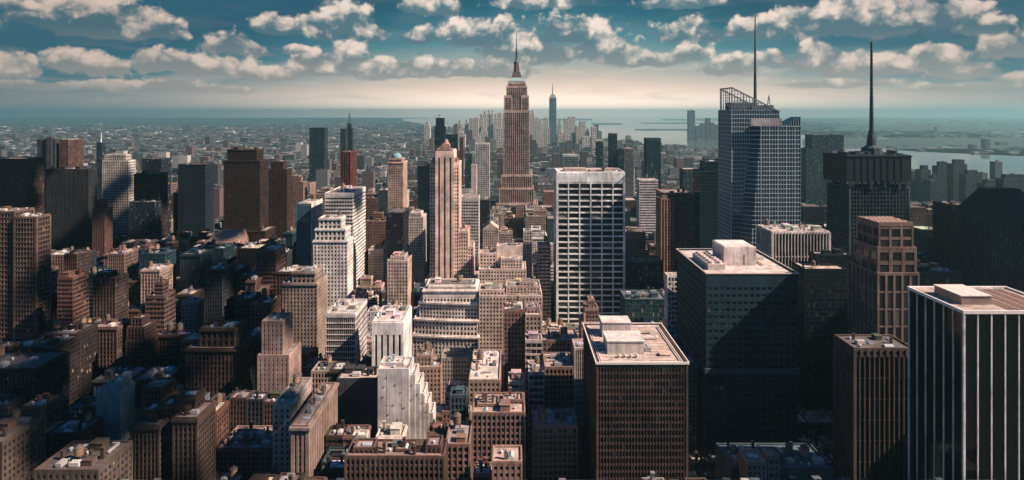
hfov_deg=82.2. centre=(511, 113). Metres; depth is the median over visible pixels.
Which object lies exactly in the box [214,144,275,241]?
crowned brown tower
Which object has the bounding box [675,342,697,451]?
city building
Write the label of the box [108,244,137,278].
city building
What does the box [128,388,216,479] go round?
brown block
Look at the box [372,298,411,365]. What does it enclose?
slotted white block
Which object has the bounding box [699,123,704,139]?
shore block
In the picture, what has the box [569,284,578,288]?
window
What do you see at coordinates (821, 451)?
city building
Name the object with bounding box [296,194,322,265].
glass front tower
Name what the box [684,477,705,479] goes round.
city building
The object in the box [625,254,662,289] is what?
dark flat block
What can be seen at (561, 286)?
window
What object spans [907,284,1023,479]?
black striped tower
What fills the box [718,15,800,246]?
slanted glass skyscraper
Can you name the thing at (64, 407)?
city building
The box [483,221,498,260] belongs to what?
gabled block
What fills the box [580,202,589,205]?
window
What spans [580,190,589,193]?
window
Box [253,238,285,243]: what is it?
city building
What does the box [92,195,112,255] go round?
stepped brown tower
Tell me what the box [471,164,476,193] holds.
blank beige tower
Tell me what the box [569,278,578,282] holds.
window
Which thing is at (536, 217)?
city building
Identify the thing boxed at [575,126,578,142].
downtown tower
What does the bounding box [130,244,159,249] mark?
city building
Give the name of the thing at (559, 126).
downtown tower
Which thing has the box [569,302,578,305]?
window
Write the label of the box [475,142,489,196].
white ribbed tower
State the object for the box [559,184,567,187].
window
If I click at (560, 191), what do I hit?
window
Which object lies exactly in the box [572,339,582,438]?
louvred narrow block
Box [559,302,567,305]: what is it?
window
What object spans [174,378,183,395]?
city building
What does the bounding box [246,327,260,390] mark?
city building
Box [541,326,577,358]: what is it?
workshop block
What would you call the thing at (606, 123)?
island
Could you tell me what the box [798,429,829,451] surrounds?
city building
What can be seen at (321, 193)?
city building
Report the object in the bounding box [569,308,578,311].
window
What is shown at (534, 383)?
banded dark block
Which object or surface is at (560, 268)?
window
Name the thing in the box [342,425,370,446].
city building
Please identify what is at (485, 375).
pale roofed block
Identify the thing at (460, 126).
downtown tower
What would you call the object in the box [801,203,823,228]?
city building
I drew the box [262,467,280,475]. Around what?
city building
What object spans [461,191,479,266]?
pale office slab
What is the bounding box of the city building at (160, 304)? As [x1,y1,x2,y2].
[145,276,175,331]
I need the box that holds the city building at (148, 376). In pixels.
[136,366,181,388]
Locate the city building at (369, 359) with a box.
[366,349,371,365]
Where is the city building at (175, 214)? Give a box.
[173,192,177,237]
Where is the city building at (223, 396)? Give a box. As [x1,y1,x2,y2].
[211,393,225,399]
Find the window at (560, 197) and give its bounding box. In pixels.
[559,196,567,199]
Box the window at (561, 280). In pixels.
[559,278,567,282]
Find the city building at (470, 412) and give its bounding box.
[468,405,471,419]
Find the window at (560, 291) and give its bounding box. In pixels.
[559,290,567,293]
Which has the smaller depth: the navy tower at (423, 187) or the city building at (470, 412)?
the city building at (470, 412)
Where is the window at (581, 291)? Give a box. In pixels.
[580,290,589,293]
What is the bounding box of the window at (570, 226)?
[569,225,578,228]
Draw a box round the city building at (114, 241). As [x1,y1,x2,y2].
[113,234,115,248]
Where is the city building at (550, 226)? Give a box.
[546,215,553,241]
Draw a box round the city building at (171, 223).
[171,215,172,232]
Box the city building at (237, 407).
[229,390,252,433]
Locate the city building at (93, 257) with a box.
[81,249,95,266]
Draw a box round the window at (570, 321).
[569,320,578,322]
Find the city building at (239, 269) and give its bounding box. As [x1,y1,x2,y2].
[233,260,249,318]
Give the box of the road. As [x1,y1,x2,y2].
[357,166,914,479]
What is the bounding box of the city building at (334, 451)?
[321,447,344,467]
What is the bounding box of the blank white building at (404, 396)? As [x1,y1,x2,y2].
[378,354,435,438]
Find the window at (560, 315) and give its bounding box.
[559,314,567,317]
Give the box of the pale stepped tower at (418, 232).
[409,209,426,282]
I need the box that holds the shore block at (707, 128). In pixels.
[705,118,709,139]
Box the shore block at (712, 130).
[710,122,714,139]
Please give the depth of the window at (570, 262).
649.87 m
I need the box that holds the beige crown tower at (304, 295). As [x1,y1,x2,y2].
[281,265,327,354]
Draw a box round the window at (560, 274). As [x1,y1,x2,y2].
[559,273,567,276]
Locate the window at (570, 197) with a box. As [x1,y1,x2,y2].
[569,196,578,199]
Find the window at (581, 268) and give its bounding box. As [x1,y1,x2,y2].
[580,267,589,270]
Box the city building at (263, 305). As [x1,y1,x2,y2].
[250,287,280,326]
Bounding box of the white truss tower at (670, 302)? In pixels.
[664,272,676,340]
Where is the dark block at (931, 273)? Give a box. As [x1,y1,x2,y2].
[917,259,960,285]
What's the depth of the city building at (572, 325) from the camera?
578.41 m
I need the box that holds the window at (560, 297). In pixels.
[559,296,567,299]
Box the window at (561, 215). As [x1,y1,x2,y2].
[559,213,567,217]
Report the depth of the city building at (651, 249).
828.37 m
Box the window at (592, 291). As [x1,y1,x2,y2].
[591,290,600,293]
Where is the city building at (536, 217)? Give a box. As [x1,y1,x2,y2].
[526,208,549,231]
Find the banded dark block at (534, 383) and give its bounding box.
[525,331,543,479]
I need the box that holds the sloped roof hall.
[205,229,247,243]
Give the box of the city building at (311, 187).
[307,182,315,194]
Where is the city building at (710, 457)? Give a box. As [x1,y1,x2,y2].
[702,454,715,466]
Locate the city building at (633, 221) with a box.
[630,217,636,226]
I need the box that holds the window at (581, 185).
[580,184,589,187]
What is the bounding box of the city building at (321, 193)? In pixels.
[316,187,332,214]
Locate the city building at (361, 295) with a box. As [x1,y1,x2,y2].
[351,289,367,310]
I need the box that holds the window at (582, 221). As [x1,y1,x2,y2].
[580,219,589,223]
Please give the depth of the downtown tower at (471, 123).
4992.68 m
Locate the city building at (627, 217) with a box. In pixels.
[625,207,630,226]
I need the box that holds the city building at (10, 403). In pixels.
[0,393,26,413]
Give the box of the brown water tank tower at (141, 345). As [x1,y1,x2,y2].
[125,311,157,367]
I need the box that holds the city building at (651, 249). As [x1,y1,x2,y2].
[646,243,655,255]
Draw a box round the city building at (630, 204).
[625,197,636,216]
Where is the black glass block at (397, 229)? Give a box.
[386,208,408,285]
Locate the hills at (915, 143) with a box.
[802,137,1023,148]
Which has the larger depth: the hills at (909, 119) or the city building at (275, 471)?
the hills at (909, 119)
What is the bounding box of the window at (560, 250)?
[559,249,567,252]
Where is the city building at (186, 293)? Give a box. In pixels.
[175,285,203,300]
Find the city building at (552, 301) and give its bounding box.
[551,281,553,321]
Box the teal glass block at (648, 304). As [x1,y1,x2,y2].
[620,286,663,320]
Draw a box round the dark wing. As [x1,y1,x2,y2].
[129,199,160,239]
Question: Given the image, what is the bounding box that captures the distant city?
[0,118,1023,479]
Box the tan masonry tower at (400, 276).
[387,244,413,332]
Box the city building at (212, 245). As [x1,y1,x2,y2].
[205,239,219,248]
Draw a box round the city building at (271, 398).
[263,389,283,424]
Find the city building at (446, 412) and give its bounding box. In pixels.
[442,404,449,421]
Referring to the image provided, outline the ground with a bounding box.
[0,118,1023,165]
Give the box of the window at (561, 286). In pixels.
[559,284,567,288]
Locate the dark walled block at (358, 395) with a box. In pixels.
[337,364,378,437]
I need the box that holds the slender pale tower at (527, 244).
[523,227,531,278]
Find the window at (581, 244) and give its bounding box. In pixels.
[580,243,589,246]
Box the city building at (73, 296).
[57,268,88,322]
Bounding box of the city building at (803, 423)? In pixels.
[798,411,809,433]
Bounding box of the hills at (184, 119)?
[0,118,403,120]
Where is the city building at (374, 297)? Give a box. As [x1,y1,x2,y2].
[367,287,381,307]
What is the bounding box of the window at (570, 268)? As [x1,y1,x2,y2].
[569,267,578,270]
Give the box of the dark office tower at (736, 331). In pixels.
[675,240,799,454]
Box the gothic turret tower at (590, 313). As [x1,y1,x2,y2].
[578,294,600,338]
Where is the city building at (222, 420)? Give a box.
[211,393,229,469]
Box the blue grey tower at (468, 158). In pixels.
[465,151,472,186]
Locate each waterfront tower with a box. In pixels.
[908,171,914,199]
[915,165,930,201]
[924,173,939,201]
[932,161,946,200]
[947,159,966,200]
[959,170,980,200]
[977,179,994,188]
[995,173,1023,192]
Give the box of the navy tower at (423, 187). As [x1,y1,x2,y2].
[417,163,429,264]
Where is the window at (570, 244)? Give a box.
[569,243,578,246]
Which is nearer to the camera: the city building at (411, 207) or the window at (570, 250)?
the window at (570, 250)
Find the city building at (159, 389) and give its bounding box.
[142,377,174,404]
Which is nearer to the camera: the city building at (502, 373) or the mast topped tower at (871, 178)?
the city building at (502, 373)
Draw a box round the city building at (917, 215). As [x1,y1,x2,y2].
[910,204,925,225]
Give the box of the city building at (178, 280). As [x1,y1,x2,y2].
[176,268,179,293]
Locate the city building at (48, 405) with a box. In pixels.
[22,393,60,428]
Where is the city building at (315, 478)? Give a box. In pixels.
[303,476,327,479]
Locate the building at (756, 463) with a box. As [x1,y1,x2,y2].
[739,448,779,479]
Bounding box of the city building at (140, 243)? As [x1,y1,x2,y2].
[134,241,145,246]
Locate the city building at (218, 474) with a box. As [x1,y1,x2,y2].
[216,470,222,479]
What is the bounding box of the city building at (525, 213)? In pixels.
[525,201,537,227]
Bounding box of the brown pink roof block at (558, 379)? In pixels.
[542,352,573,407]
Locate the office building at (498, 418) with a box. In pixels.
[472,387,525,479]
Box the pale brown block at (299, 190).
[292,175,306,227]
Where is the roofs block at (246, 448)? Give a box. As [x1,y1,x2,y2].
[218,421,271,473]
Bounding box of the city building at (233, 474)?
[217,465,245,479]
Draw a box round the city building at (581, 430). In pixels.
[580,419,582,451]
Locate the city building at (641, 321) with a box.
[631,317,651,322]
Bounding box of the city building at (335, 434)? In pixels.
[326,419,347,452]
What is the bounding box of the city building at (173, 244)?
[166,235,189,265]
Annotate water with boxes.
[403,118,1023,178]
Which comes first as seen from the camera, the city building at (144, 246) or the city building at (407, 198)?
the city building at (144, 246)
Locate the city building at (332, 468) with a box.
[321,455,344,479]
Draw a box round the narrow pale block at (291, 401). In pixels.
[272,372,311,471]
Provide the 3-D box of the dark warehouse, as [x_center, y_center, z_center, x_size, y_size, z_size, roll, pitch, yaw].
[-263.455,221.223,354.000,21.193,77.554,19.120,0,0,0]
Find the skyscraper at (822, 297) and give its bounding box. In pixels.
[791,248,851,409]
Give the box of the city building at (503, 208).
[492,206,510,225]
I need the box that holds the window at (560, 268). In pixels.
[559,267,567,270]
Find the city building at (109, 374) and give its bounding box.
[92,366,130,395]
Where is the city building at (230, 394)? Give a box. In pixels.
[224,387,245,400]
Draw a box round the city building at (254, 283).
[238,275,270,294]
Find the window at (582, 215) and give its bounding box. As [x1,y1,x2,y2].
[580,213,589,217]
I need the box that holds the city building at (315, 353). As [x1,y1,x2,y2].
[311,347,325,360]
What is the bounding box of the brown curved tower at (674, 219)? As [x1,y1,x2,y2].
[656,188,693,288]
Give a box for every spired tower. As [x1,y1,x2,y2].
[346,110,353,149]
[549,84,555,143]
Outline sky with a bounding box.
[0,0,1023,117]
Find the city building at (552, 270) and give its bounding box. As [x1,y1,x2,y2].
[551,261,553,281]
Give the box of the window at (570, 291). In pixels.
[569,290,578,293]
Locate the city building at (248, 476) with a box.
[245,472,252,479]
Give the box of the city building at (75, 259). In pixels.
[64,248,90,271]
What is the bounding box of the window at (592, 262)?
[591,261,600,264]
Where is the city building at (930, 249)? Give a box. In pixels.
[927,237,932,262]
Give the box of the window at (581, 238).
[580,237,589,240]
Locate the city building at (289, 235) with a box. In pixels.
[282,226,295,247]
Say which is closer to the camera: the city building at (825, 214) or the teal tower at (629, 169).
the city building at (825, 214)
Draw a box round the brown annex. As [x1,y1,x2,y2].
[416,341,442,403]
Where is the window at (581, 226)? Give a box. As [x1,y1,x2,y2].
[580,225,589,228]
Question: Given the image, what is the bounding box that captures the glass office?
[325,295,366,365]
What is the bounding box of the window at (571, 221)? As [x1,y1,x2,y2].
[569,219,578,223]
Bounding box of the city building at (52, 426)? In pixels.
[46,421,62,432]
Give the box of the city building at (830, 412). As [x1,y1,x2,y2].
[825,409,832,417]
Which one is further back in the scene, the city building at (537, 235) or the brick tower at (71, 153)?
the brick tower at (71, 153)
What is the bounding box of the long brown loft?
[344,435,447,479]
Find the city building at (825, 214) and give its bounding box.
[821,205,826,223]
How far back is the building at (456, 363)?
481.70 m
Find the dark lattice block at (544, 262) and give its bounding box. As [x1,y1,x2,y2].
[538,235,550,319]
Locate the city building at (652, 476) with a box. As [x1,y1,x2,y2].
[642,471,663,479]
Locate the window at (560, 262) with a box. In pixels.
[559,261,567,264]
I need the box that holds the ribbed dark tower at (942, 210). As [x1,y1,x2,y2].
[933,201,962,267]
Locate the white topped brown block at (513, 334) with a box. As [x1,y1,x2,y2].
[503,295,524,391]
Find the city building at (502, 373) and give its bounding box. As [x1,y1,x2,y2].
[502,355,502,391]
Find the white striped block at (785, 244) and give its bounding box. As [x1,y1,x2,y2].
[756,218,830,268]
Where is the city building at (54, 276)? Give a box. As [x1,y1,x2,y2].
[51,259,58,292]
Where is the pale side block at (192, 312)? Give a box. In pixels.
[181,296,203,329]
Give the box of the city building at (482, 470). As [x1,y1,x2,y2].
[473,456,490,479]
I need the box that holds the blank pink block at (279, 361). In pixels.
[257,309,300,392]
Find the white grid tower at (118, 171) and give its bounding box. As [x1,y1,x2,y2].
[102,153,135,233]
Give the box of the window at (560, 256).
[559,255,567,258]
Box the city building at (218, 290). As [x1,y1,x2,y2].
[204,258,233,324]
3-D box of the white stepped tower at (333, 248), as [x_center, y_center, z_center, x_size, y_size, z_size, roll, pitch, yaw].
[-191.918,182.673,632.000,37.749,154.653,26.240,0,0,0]
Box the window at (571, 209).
[569,207,578,211]
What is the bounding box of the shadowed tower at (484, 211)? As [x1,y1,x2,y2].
[480,196,489,248]
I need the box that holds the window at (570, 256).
[569,255,578,258]
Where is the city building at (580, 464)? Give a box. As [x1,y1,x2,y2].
[578,439,582,479]
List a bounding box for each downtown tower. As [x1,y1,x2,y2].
[424,121,430,142]
[458,120,462,142]
[459,131,465,147]
[464,119,468,142]
[469,118,473,138]
[474,117,478,138]
[479,114,483,134]
[480,128,487,142]
[483,111,486,130]
[487,110,489,136]
[491,110,493,138]
[494,114,496,138]
[496,128,502,148]
[497,113,501,127]
[530,110,533,138]
[535,117,537,138]
[536,132,542,147]
[538,119,541,134]
[542,117,547,146]
[545,128,549,146]
[557,120,561,133]
[557,131,562,145]
[564,118,568,142]
[568,117,574,139]
[570,133,575,148]
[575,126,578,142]
[579,121,585,139]
[581,136,589,147]
[591,127,596,149]
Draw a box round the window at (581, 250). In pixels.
[580,249,589,252]
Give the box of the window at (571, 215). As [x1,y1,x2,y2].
[569,213,578,217]
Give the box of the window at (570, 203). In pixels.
[569,202,578,205]
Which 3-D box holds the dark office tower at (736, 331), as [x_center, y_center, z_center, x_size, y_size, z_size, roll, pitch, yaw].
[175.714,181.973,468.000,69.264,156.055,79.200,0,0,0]
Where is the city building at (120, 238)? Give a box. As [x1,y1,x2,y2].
[116,234,128,247]
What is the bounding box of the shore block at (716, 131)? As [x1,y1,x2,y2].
[715,125,717,138]
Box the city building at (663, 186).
[661,183,666,188]
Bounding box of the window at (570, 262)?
[569,261,578,264]
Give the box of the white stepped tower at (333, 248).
[312,211,354,308]
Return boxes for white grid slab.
[554,167,624,322]
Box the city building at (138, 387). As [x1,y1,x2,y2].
[132,380,141,400]
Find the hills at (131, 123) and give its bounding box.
[0,120,275,126]
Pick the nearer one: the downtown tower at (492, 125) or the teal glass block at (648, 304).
the teal glass block at (648, 304)
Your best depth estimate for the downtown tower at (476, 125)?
4646.29 m
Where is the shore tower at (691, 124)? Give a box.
[687,109,694,139]
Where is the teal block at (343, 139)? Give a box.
[340,129,347,152]
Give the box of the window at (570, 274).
[569,273,578,276]
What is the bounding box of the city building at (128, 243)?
[121,239,139,248]
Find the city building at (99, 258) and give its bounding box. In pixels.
[96,254,103,264]
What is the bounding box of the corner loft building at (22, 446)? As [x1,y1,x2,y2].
[0,408,45,479]
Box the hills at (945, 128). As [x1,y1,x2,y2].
[833,125,1023,130]
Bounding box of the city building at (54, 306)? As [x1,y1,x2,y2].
[51,290,57,328]
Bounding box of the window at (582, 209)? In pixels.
[580,207,589,211]
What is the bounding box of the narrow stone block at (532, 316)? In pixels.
[525,302,540,332]
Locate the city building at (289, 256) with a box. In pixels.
[286,248,294,264]
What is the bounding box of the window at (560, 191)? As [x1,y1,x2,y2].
[559,190,567,193]
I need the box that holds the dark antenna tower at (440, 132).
[435,118,445,150]
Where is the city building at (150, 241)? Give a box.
[140,239,156,244]
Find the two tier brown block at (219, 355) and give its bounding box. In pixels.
[184,316,253,399]
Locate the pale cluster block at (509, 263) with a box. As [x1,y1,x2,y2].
[478,239,525,286]
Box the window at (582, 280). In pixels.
[580,278,589,282]
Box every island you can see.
[490,119,591,119]
[591,123,622,124]
[635,129,686,130]
[640,122,704,123]
[662,119,717,119]
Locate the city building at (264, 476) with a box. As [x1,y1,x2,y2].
[249,474,277,479]
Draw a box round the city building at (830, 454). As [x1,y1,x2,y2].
[825,448,832,459]
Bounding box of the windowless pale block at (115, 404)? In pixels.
[95,376,134,439]
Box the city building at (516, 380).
[508,369,523,391]
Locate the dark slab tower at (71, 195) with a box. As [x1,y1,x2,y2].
[46,166,96,250]
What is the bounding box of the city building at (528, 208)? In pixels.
[525,201,542,211]
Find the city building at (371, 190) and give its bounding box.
[368,188,377,194]
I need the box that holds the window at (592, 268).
[591,267,600,270]
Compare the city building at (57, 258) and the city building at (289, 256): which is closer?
the city building at (57, 258)
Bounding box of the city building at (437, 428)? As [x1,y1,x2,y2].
[427,419,448,438]
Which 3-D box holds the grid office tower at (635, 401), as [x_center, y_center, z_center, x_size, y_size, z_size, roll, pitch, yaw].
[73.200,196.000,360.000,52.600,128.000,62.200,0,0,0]
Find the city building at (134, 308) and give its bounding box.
[128,296,140,318]
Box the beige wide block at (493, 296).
[479,277,541,354]
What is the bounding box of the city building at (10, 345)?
[0,342,19,350]
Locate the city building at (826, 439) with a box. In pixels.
[814,433,832,451]
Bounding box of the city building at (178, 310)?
[175,299,182,329]
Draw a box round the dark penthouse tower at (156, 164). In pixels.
[142,158,170,238]
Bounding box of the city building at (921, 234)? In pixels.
[914,224,932,250]
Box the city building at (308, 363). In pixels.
[301,346,321,376]
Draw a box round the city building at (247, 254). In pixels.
[238,240,265,268]
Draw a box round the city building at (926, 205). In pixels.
[921,203,932,207]
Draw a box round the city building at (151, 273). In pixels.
[140,260,173,303]
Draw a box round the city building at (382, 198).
[378,188,387,215]
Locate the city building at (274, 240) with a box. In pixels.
[264,235,282,243]
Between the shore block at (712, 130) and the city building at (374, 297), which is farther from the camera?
the shore block at (712, 130)
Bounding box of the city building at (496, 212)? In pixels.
[490,203,502,229]
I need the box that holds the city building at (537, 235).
[530,226,546,262]
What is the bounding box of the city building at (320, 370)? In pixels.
[311,355,335,393]
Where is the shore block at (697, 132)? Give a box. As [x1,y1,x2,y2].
[695,126,700,139]
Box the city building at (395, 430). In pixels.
[375,420,407,438]
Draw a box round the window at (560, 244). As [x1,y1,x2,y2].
[559,243,567,246]
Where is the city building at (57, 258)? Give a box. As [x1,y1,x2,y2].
[51,246,73,276]
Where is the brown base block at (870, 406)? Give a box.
[833,333,907,479]
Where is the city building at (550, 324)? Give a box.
[542,317,564,327]
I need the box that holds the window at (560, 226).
[559,225,567,228]
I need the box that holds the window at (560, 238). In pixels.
[559,237,567,240]
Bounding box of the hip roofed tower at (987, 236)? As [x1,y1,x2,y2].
[951,187,1023,291]
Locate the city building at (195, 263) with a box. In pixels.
[179,246,212,290]
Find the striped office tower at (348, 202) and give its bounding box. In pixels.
[325,183,365,288]
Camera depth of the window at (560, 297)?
649.87 m
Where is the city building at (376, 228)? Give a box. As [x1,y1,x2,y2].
[366,209,385,274]
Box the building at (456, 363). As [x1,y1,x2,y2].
[441,345,471,404]
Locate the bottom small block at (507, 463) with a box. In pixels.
[492,445,522,479]
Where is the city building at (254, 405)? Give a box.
[246,390,269,424]
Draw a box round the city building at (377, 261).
[368,244,385,287]
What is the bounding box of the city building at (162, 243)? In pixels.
[155,238,179,248]
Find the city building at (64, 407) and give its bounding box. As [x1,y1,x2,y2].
[61,396,68,420]
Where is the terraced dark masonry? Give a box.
[0,316,98,406]
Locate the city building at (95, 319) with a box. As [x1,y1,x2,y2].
[86,317,101,321]
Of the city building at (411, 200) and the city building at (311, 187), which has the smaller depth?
the city building at (311, 187)
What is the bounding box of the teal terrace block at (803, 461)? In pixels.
[716,440,832,479]
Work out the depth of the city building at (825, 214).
1159.45 m
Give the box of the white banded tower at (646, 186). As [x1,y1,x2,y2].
[636,174,657,238]
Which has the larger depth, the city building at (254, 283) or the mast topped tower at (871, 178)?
the mast topped tower at (871, 178)
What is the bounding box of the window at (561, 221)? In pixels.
[559,219,567,223]
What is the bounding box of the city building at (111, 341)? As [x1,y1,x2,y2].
[97,314,130,376]
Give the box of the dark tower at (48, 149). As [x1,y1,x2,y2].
[37,136,62,213]
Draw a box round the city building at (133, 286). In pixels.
[128,275,139,301]
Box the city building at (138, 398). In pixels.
[135,395,141,409]
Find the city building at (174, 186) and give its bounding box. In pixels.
[171,182,177,193]
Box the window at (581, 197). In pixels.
[580,196,589,199]
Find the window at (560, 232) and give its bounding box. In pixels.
[559,231,567,234]
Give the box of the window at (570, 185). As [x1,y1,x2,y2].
[569,184,578,187]
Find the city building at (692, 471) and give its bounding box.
[688,460,699,476]
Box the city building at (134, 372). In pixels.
[112,364,150,380]
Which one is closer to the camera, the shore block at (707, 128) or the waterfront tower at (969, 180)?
the waterfront tower at (969, 180)
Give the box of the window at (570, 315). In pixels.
[569,314,578,317]
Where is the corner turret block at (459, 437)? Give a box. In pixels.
[446,412,472,479]
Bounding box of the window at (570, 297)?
[569,296,578,299]
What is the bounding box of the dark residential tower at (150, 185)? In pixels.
[133,171,167,239]
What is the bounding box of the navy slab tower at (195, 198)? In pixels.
[178,160,213,236]
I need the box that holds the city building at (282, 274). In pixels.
[275,265,301,311]
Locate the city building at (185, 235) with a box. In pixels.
[178,231,191,243]
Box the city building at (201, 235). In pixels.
[190,231,214,246]
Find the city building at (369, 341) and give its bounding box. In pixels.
[367,332,371,354]
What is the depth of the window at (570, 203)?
649.87 m
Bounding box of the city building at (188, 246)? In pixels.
[179,243,203,248]
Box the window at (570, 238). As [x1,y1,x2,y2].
[569,237,578,240]
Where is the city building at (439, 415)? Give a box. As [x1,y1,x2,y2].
[436,404,443,421]
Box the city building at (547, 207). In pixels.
[540,205,551,209]
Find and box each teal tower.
[562,150,577,167]
[596,141,602,167]
[608,133,616,167]
[617,148,623,170]
[623,147,633,196]
[644,138,660,188]
[680,168,697,192]
[693,158,717,247]
[702,157,715,159]
[801,133,844,204]
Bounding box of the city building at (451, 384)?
[445,380,463,403]
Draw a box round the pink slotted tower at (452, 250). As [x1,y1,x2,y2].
[425,139,477,282]
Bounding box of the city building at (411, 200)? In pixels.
[409,195,414,204]
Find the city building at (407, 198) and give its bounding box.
[407,189,408,207]
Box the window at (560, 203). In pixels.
[559,202,567,205]
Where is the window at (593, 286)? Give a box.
[591,284,600,288]
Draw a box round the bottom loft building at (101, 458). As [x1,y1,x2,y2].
[33,437,132,479]
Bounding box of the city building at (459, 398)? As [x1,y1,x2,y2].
[450,385,467,419]
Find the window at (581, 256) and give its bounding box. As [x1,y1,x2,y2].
[580,255,589,258]
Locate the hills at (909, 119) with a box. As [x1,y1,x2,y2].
[801,117,1023,120]
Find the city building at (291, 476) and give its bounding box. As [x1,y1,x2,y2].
[278,472,304,479]
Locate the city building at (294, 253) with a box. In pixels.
[287,246,295,264]
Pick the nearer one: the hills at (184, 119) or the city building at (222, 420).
the city building at (222, 420)
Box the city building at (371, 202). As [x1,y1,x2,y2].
[365,191,377,219]
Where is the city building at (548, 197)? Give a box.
[543,190,553,209]
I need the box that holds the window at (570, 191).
[569,190,578,193]
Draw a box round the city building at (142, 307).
[140,302,144,313]
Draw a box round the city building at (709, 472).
[697,461,715,479]
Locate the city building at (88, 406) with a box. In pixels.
[81,396,94,416]
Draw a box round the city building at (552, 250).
[550,242,553,260]
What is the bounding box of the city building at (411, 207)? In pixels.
[409,202,414,215]
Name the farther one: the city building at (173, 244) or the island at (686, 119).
the island at (686, 119)
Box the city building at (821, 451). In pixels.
[816,446,832,466]
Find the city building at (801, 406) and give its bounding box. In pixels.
[798,401,805,409]
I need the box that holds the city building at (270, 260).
[256,240,285,292]
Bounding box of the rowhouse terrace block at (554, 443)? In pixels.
[531,405,577,479]
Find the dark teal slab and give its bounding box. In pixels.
[446,133,457,156]
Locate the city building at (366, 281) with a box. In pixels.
[358,275,384,294]
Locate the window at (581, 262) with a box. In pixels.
[580,261,589,264]
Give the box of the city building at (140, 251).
[138,250,146,274]
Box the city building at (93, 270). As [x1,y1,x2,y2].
[88,265,111,317]
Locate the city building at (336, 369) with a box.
[329,361,349,381]
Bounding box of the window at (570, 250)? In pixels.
[569,249,578,252]
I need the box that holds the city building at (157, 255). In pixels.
[140,243,175,301]
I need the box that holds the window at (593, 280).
[591,278,600,282]
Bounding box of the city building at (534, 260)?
[532,257,536,275]
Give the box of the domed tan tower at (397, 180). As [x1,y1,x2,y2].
[387,153,407,209]
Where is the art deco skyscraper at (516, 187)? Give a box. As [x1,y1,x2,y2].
[496,33,537,231]
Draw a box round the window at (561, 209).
[559,207,567,211]
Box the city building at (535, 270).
[533,263,537,278]
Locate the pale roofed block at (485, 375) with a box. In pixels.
[469,349,501,407]
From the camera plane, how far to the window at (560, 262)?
649.87 m
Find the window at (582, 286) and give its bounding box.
[580,284,589,288]
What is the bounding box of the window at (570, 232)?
[569,231,578,234]
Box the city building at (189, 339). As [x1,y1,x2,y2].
[180,328,198,389]
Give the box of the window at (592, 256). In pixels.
[591,255,600,258]
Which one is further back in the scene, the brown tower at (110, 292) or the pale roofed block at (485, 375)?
the brown tower at (110, 292)
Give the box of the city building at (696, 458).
[688,449,705,469]
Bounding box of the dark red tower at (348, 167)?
[340,150,356,185]
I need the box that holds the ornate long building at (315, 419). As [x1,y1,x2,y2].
[289,382,338,475]
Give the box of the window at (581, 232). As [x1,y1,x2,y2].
[580,231,589,234]
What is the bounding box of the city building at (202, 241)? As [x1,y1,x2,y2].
[195,239,208,245]
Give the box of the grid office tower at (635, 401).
[582,316,688,479]
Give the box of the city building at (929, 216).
[925,205,932,226]
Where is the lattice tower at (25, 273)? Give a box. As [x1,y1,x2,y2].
[0,206,50,340]
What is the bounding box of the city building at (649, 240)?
[646,237,653,243]
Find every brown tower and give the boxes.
[0,156,43,213]
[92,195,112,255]
[93,270,127,318]
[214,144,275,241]
[460,137,463,186]
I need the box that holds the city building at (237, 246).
[233,242,243,260]
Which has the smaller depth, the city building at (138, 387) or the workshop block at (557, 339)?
the city building at (138, 387)
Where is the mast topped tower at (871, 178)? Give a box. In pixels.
[822,42,911,259]
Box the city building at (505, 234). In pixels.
[499,226,511,242]
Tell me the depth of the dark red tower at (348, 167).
1000.00 m
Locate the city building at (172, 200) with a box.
[171,189,177,211]
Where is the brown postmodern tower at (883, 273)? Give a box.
[848,216,919,343]
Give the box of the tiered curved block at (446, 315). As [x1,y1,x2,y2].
[412,275,479,355]
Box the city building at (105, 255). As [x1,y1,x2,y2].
[103,248,143,267]
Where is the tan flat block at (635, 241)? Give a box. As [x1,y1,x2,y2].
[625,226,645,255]
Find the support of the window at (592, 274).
in the white grid slab
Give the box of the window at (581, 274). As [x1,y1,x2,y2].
[580,273,589,276]
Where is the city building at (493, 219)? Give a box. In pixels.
[490,209,497,224]
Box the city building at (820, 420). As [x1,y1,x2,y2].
[798,407,832,432]
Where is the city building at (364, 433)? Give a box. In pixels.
[353,430,369,437]
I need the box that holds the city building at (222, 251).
[212,243,233,264]
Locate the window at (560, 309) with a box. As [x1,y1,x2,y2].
[559,308,567,311]
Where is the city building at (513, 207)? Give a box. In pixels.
[510,204,515,213]
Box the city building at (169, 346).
[158,321,193,366]
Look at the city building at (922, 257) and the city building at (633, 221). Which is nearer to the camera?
the city building at (922, 257)
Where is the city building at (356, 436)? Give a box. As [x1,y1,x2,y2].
[341,434,360,456]
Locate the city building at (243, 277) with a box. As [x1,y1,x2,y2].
[237,269,255,296]
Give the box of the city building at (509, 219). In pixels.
[504,208,515,234]
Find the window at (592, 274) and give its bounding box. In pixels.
[591,273,600,276]
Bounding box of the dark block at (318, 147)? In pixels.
[309,127,327,181]
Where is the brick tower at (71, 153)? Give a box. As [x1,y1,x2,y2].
[59,139,83,167]
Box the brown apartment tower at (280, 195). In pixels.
[269,159,291,237]
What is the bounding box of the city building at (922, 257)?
[917,249,927,262]
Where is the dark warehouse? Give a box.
[46,411,103,457]
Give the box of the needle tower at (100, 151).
[96,133,105,199]
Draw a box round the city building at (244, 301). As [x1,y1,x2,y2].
[235,287,260,329]
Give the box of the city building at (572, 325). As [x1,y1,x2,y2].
[564,323,578,338]
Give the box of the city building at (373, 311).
[367,305,381,331]

